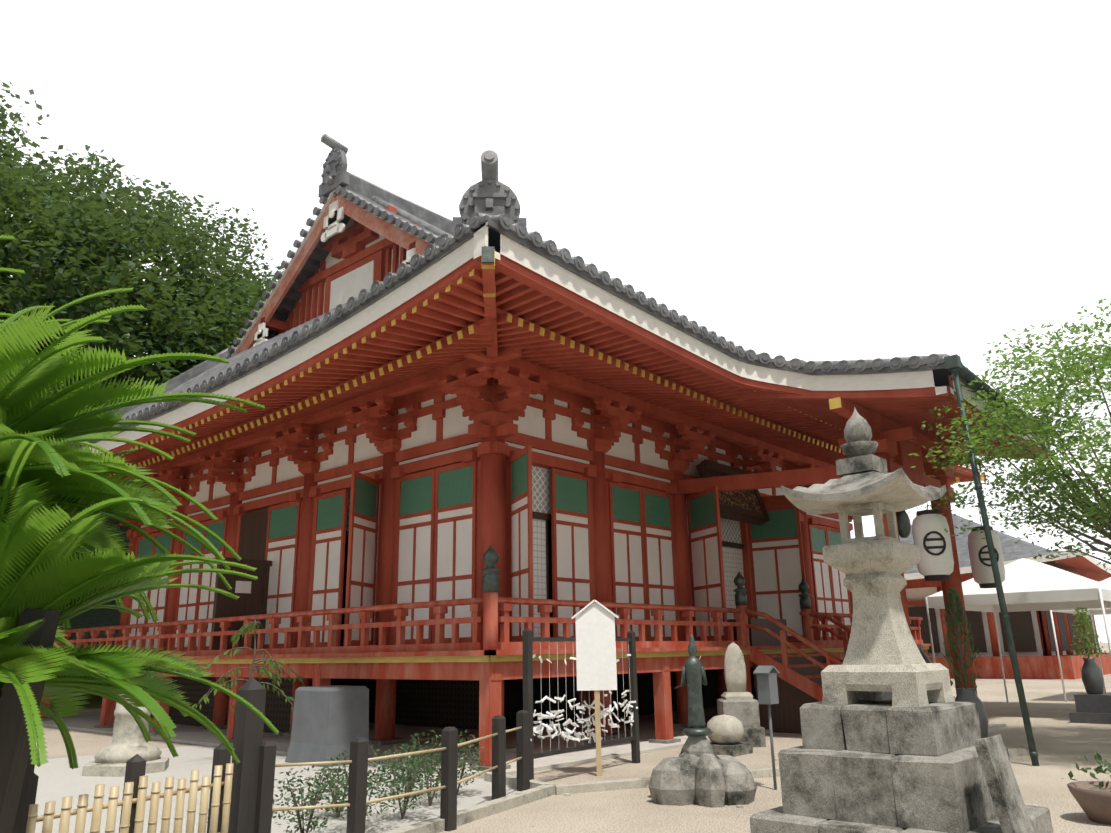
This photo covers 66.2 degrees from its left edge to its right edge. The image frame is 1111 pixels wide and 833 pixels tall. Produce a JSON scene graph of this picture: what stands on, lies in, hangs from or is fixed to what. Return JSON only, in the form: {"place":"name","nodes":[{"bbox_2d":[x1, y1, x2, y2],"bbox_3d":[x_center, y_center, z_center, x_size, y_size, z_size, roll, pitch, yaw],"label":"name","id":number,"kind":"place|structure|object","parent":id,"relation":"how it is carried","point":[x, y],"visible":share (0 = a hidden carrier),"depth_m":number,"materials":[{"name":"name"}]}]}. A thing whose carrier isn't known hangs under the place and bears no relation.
{"place":"outdoors","nodes":[
{"label":"outdoors","id":0,"kind":"place"},
{"bbox_2d":[54,522,129,647],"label":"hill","id":1,"kind":"structure","parent":0,"point":[100,617],"depth_m":31.36,"materials":[{"name":"green plant"}]},
{"bbox_2d":[0,147,88,312],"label":"hill tree","id":2,"kind":"object","parent":1,"relation":"on","point":[29,160],"depth_m":47.78,"materials":[{"name":"green plant"}]},
{"bbox_2d":[0,162,103,394],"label":"hill tree","id":3,"kind":"object","parent":1,"relation":"on","point":[2,172],"visible":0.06,"depth_m":30.72,"materials":[{"name":"green plant"}]},
{"bbox_2d":[0,81,123,317],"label":"hill tree","id":4,"kind":"object","parent":1,"relation":"on","point":[16,118],"visible":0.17,"depth_m":37.54,"materials":[{"name":"green plant"}]},
{"bbox_2d":[0,167,197,410],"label":"hill tree","id":5,"kind":"object","parent":1,"relation":"on","point":[65,214],"visible":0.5,"depth_m":27.36,"materials":[{"name":"green plant"}]},
{"bbox_2d":[0,127,256,401],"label":"hill tree","id":6,"kind":"object","parent":1,"relation":"on","point":[178,244],"visible":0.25,"depth_m":34.28,"materials":[{"name":"green plant"}]},
{"bbox_2d":[0,223,266,529],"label":"hill tree","id":7,"kind":"object","parent":1,"relation":"on","point":[220,307],"visible":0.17,"depth_m":30.27,"materials":[{"name":"green plant"}]},
{"bbox_2d":[0,153,275,380],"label":"hill tree","id":8,"kind":"object","parent":1,"relation":"on","point":[211,228],"visible":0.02,"depth_m":44.82,"materials":[{"name":"green plant"}]},
{"bbox_2d":[13,192,273,372],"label":"hill tree","id":9,"kind":"object","parent":1,"relation":"on","point":[247,248],"visible":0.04,"depth_m":53.91,"materials":[{"name":"green plant"}]},
{"bbox_2d":[76,255,277,402],"bbox_3d":[-15.857,0.271,39.722,15.338,15.302,16.073,-14,-20,40],"label":"hill tree","id":10,"kind":"object","parent":1,"relation":"on","point":[257,286],"visible":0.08,"depth_m":36.10,"materials":[{"name":"green plant"}]},
{"bbox_2d":[158,331,236,378],"bbox_3d":[-11.411,2.505,38.212,12.946,13.774,13.520,-14,-20,40],"label":"hill tree","id":11,"kind":"object","parent":1,"relation":"on","point":[184,365],"depth_m":35.72,"materials":[{"name":"green plant"}]},
{"bbox_2d":[143,259,283,368],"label":"hill tree","id":12,"kind":"object","parent":1,"relation":"on","point":[267,279],"depth_m":45.12,"materials":[{"name":"green plant"}]},
{"bbox_2d":[82,664,169,776],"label":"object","id":13,"kind":"structure","parent":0,"point":[122,748],"depth_m":12.37,"materials":[{"name":"stone"}]},
{"bbox_2d":[0,0,1110,642],"label":"sky","id":14,"kind":"structure","parent":0,"point":[806,180],"materials":[{"name":"white"}]},
{"bbox_2d":[34,723,1110,832],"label":"gravel ground","id":15,"kind":"structure","parent":0,"point":[59,779],"depth_m":10.02,"materials":[{"name":"grey gravel"}]},
{"bbox_2d":[12,717,40,832],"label":"trunk","id":16,"kind":"object","parent":15,"relation":"on","point":[20,823],"visible":0.08,"depth_m":4.49,"materials":[{"name":"brown wood"}]},
{"bbox_2d":[26,743,233,832],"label":"bamboo fence","id":17,"kind":"object","parent":15,"relation":"on","point":[135,798],"visible":1,"depth_m":6.15,"materials":[{"name":"beige wood"}]},
{"bbox_2d":[228,677,265,832],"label":"black post","id":18,"kind":"object","parent":15,"relation":"on","point":[248,733],"visible":1,"depth_m":7.01,"materials":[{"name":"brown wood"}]},
{"bbox_2d":[192,619,305,711],"bbox_3d":[-4.984,4.388,13.730,1.724,2.202,1.721,-14,-20,40],"label":"sapling","id":19,"kind":"object","parent":15,"relation":"on","point":[250,627],"visible":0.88,"depth_m":13.86,"materials":[{"name":"green plant"}]},
{"bbox_2d":[272,765,347,832],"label":"box shrub","id":20,"kind":"object","parent":15,"relation":"on","point":[312,801],"visible":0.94,"depth_m":7.57,"materials":[{"name":"green plant"}]},
{"bbox_2d":[285,685,371,766],"bbox_3d":[-3.525,4.813,13.336,1.100,1.120,0.850,-14,-20,40],"label":"tarp box","id":21,"kind":"object","parent":15,"relation":"on","point":[329,722],"visible":0.83,"depth_m":13.05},
{"bbox_2d":[304,753,371,817],"bbox_3d":[-2.219,3.793,8.760,0.717,0.619,0.693,-14,-20,40],"label":"box shrub","id":22,"kind":"object","parent":15,"relation":"on","point":[338,784],"visible":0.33,"depth_m":8.70,"materials":[{"name":"green plant"}]},
{"bbox_2d":[320,746,405,818],"bbox_3d":[-1.805,3.512,8.044,0.800,0.766,0.776,-14,-20,40],"label":"box shrub","id":23,"kind":"object","parent":15,"relation":"on","point":[381,778],"visible":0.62,"depth_m":8.05,"materials":[{"name":"green plant"}]},
{"bbox_2d":[254,710,529,832],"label":"fence rail","id":24,"kind":"object","parent":15,"relation":"on","point":[358,761],"visible":0.94,"depth_m":7.90,"materials":[{"name":"black wood"}]},
{"bbox_2d":[367,744,440,818],"bbox_3d":[-1.530,3.701,8.628,0.760,0.704,0.774,-14,-20,40],"label":"box shrub","id":25,"kind":"object","parent":15,"relation":"on","point":[410,786],"visible":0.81,"depth_m":8.58,"materials":[{"name":"green plant"}]},
{"bbox_2d":[380,741,435,792],"bbox_3d":[-1.728,4.139,10.008,0.703,0.600,0.700,-14,-20,40],"label":"box shrub","id":26,"kind":"object","parent":15,"relation":"on","point":[400,766],"visible":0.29,"depth_m":9.96,"materials":[{"name":"green plant"}]},
{"bbox_2d":[396,729,467,805],"bbox_3d":[-1.364,3.849,9.343,0.784,0.791,0.774,-14,-20,40],"label":"box shrub","id":27,"kind":"object","parent":15,"relation":"on","point":[438,781],"visible":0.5,"depth_m":9.27,"materials":[{"name":"green plant"}]},
{"bbox_2d":[427,730,486,794],"bbox_3d":[-1.147,4.058,9.990,0.708,0.726,0.752,-14,-20,40],"label":"box shrub","id":28,"kind":"object","parent":15,"relation":"on","point":[478,761],"visible":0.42,"depth_m":9.95,"materials":[{"name":"green plant"}]},
{"bbox_2d":[522,629,639,779],"bbox_3d":[0.413,3.890,11.666,0.204,1.880,2.774,-11,-18,33],"label":"fortune paper rack","id":29,"kind":"object","parent":15,"relation":"on","point":[529,656],"visible":0.9,"depth_m":11.37,"materials":[{"name":"black wood"}]},
{"bbox_2d":[1067,751,1110,824],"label":"flower pots","id":30,"kind":"object","parent":15,"relation":"on","point":[1093,799],"visible":1,"depth_m":7.82,"materials":[{"name":"ceramic"}]},
{"bbox_2d":[38,643,1110,832],"bbox_3d":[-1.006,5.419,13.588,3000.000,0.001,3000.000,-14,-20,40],"label":"ground","id":31,"kind":"structure","parent":0,"point":[1061,740],"depth_m":11.12,"materials":[{"name":"beige sand"}]},
{"bbox_2d":[0,608,60,832],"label":"trunk","id":32,"kind":"object","parent":31,"relation":"on","point":[14,747],"visible":0.71,"depth_m":3.29,"materials":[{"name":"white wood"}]},
{"bbox_2d":[0,235,278,768],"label":"cycad","id":33,"kind":"object","parent":31,"relation":"on","point":[49,490],"visible":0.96,"depth_m":3.57,"materials":[{"name":"green plant"}]},
{"bbox_2d":[38,345,930,778],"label":"temple building","id":34,"kind":"structure","parent":31,"relation":"on","point":[434,545],"depth_m":16.78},
{"bbox_2d":[211,557,272,649],"bbox_3d":[-6.647,4.041,18.056,0.140,2.020,1.200,-14,-20,40],"label":"notice board","id":35,"kind":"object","parent":34,"relation":"on","point":[252,594],"depth_m":18.06,"materials":[{"name":"brown wood"}]},
{"bbox_2d":[30,134,1058,484],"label":"temple roof","id":36,"kind":"structure","parent":34,"relation":"on","point":[374,288],"depth_m":14.56,"materials":[{"name":"red wood"}]},
{"bbox_2d":[912,484,953,580],"bbox_3d":[6.813,2.087,15.469,0.612,1.740,0.662,-5,-16,14],"label":"paper lantern","id":37,"kind":"object","parent":36,"relation":"attached to","point":[931,539],"visible":0.98,"depth_m":15.17,"materials":[{"name":"white paper"}]},
{"bbox_2d":[968,504,1004,587],"bbox_3d":[8.948,2.685,17.776,0.612,1.740,0.662,-5,-16,14],"label":"paper lantern","id":38,"kind":"object","parent":36,"relation":"attached to","point":[982,571],"visible":0.71,"depth_m":17.50,"materials":[{"name":"white paper"}]},
{"bbox_2d":[951,368,1039,765],"bbox_3d":[6.428,1.976,12.565,0.105,5.854,0.704,-1,-15,-1],"label":"pole","id":39,"kind":"object","parent":36,"relation":"attached to","point":[1033,753],"visible":1,"depth_m":12.34,"materials":[{"name":"green metal"}]},
{"bbox_2d":[678,375,1048,733],"bbox_3d":[6.189,2.975,17.511,6.440,6.666,6.615,-14,-20,40],"label":"temple porch","id":40,"kind":"object","parent":34,"relation":"attached to","point":[894,419],"visible":0.38,"depth_m":16.93,"materials":[{"name":"red wood"}]},
{"bbox_2d":[571,600,617,775],"bbox_3d":[0.560,3.644,11.536,0.655,2.280,0.115,-1,-15,0],"label":"white notice","id":41,"kind":"object","parent":31,"relation":"on","point":[595,649],"visible":1,"depth_m":11.62,"materials":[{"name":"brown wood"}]},
{"bbox_2d":[649,634,756,807],"bbox_3d":[1.622,3.378,9.657,1.193,1.760,1.114,-7,-17,21],"label":"kannon statue","id":42,"kind":"object","parent":31,"relation":"on","point":[698,771],"visible":1,"depth_m":9.15,"materials":[{"name":"stone"}]},
{"bbox_2d":[707,715,752,756],"bbox_3d":[2.683,5.018,13.468,0.600,0.585,0.600,-14,-20,40],"label":"round stone","id":43,"kind":"object","parent":31,"relation":"on","point":[725,736],"visible":0.94,"depth_m":13.26,"materials":[{"name":"stone"}]},
{"bbox_2d":[717,642,765,746],"bbox_3d":[3.139,4.790,14.769,0.720,1.700,0.720,-1,-15,0],"label":"stone monument","id":44,"kind":"object","parent":31,"relation":"on","point":[738,702],"visible":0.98,"depth_m":14.55,"materials":[{"name":"stone"}]},
{"bbox_2d":[753,666,779,789],"bbox_3d":[2.555,3.681,10.120,0.200,1.389,0.290,-14,-20,40],"label":"post box","id":45,"kind":"object","parent":31,"relation":"on","point":[767,687],"visible":1,"depth_m":10.16,"materials":[{"name":"grey metal"}]},
{"bbox_2d":[750,408,1052,832],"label":"stone lantern","id":46,"kind":"object","parent":31,"relation":"on","point":[916,753],"visible":1,"depth_m":6.04,"materials":[{"name":"stone"}]},
{"bbox_2d":[942,587,987,738],"bbox_3d":[6.436,3.955,13.468,0.561,2.508,0.558,-1,-15,-2],"label":"potted conifer","id":47,"kind":"object","parent":31,"relation":"on","point":[966,694],"visible":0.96,"depth_m":13.48,"materials":[{"name":"plant"}]},
{"bbox_2d":[899,513,1110,678],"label":"hall","id":48,"kind":"structure","parent":31,"relation":"on","point":[1034,643],"depth_m":41.48,"materials":[{"name":"red wood"}]},
{"bbox_2d":[906,298,1110,571],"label":"tree","id":49,"kind":"object","parent":31,"relation":"on","point":[1096,515],"visible":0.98,"depth_m":13.37,"materials":[{"name":"green plant"}]},
{"bbox_2d":[925,558,1110,702],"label":"tent","id":50,"kind":"object","parent":31,"relation":"on","point":[1029,585],"visible":0.83,"depth_m":19.66,"materials":[{"name":"white fabric"}]},
{"bbox_2d":[1050,577,1110,701],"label":"tent","id":51,"kind":"object","parent":31,"relation":"on","point":[1097,611],"visible":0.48,"depth_m":24.47,"materials":[{"name":"metal"}]},
{"bbox_2d":[1069,607,1110,723],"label":"potted plant","id":52,"kind":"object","parent":31,"relation":"on","point":[1093,704],"depth_m":17.62,"materials":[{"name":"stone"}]},
{"bbox_2d":[884,644,931,699],"bbox_3d":[5.565,4.541,13.837,0.940,1.605,1.260,-14,-20,40],"label":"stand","id":53,"kind":"object","parent":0,"point":[887,695],"visible":0.02,"depth_m":13.73,"materials":[{"name":"stone"}]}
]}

